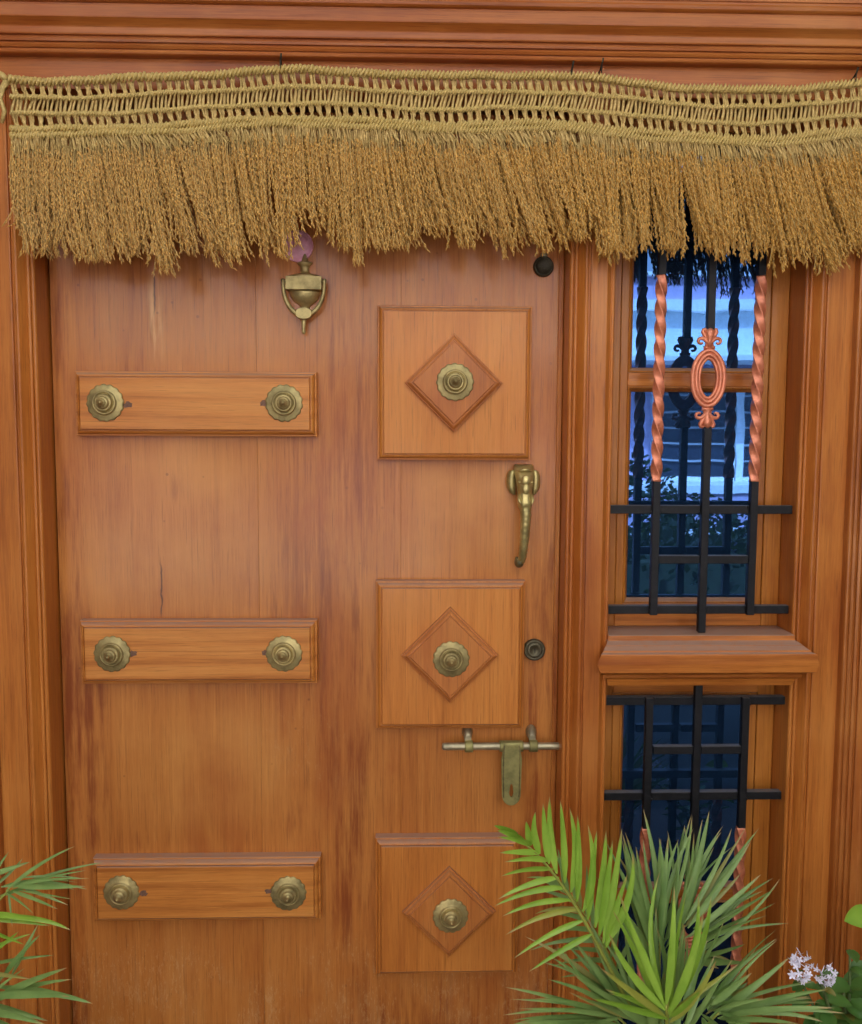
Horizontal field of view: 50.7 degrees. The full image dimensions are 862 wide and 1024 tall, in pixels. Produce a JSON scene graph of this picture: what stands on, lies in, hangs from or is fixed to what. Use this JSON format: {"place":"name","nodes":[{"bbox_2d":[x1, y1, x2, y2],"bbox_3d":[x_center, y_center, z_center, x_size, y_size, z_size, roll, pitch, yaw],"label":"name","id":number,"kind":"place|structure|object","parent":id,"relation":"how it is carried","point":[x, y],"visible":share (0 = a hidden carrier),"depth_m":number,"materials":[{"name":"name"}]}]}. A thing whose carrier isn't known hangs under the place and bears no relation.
{"place":"outdoors","nodes":[
{"label":"outdoors","id":0,"kind":"place"},
{"bbox_2d":[0,847,103,1023],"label":"areca palm","id":1,"kind":"object","parent":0,"point":[27,988],"visible":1,"depth_m":1.36,"materials":[{"name":"green plant"}]},
{"bbox_2d":[494,798,840,1023],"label":"areca palm","id":2,"kind":"object","parent":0,"point":[651,997],"visible":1,"depth_m":1.46,"materials":[{"name":"green plant"}]},
{"bbox_2d":[787,904,861,1023],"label":"flowering plant","id":3,"kind":"object","parent":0,"point":[843,996],"visible":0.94,"depth_m":1.48,"materials":[{"name":"white plant"}]},
{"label":"floor","id":4,"kind":"structure","parent":0,"visible":0},
{"bbox_2d":[0,0,861,1023],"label":"door frame","id":5,"kind":"object","parent":4,"relation":"on","point":[804,656],"visible":0.76,"depth_m":1.71,"materials":[{"name":"brown wood"}]},
{"bbox_2d":[44,109,566,1023],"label":"door","id":6,"kind":"structure","parent":5,"relation":"attached to","point":[308,531],"depth_m":1.78,"materials":[{"name":"brown wood"}]},
{"bbox_2d":[285,230,312,261],"bbox_3d":[-0.253,-0.506,1.728,0.058,0.060,0.005,0,5,-2],"label":"round sticker","id":7,"kind":"object","parent":6,"relation":"attached to","point":[298,252],"visible":0.7,"depth_m":1.73,"materials":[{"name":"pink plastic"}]},
{"bbox_2d":[598,58,603,73],"bbox_3d":[0.303,-0.793,1.629,0.005,0.026,0.043,0,5,-2],"label":"nail","id":8,"kind":"object","parent":5,"relation":"attached to","point":[600,69],"visible":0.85,"depth_m":1.61,"materials":[{"name":"brown metal"}]},
{"bbox_2d":[601,685,774,1023],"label":"side window","id":9,"kind":"structure","parent":5,"relation":"attached to","point":[624,739],"depth_m":1.86,"materials":[{"name":"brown wood"}]},
{"bbox_2d":[604,685,784,1022],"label":"window grille","id":10,"kind":"object","parent":5,"relation":"attached to","point":[741,794],"depth_m":1.79,"materials":[{"name":"black metal"}]},
{"bbox_2d":[608,145,792,632],"bbox_3d":[0.521,-0.226,1.730,0.358,0.921,0.035,0,5,-2],"label":"window grille","id":11,"kind":"object","parent":5,"relation":"attached to","point":[703,559],"depth_m":1.73,"materials":[{"name":"black metal"}]},
{"bbox_2d":[608,116,795,625],"bbox_3d":[0.519,-0.266,1.801,0.357,0.988,0.045,0,5,-2],"label":"side window","id":12,"kind":"structure","parent":5,"relation":"attached to","point":[633,397],"depth_m":1.80,"materials":[{"name":"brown wood"}]},
{"bbox_2d":[851,67,858,81],"bbox_3d":[0.761,-0.784,1.642,0.005,0.026,0.043,0,5,-2],"label":"nail","id":13,"kind":"object","parent":5,"relation":"attached to","point":[855,76],"visible":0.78,"depth_m":1.62,"materials":[{"name":"brown metal"}]},
{"bbox_2d":[0,63,861,278],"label":"rice fringe","id":14,"kind":"object","parent":13,"relation":"hanging from","point":[584,179],"visible":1,"depth_m":1.61,"materials":[{"name":"fabric"}]}
]}

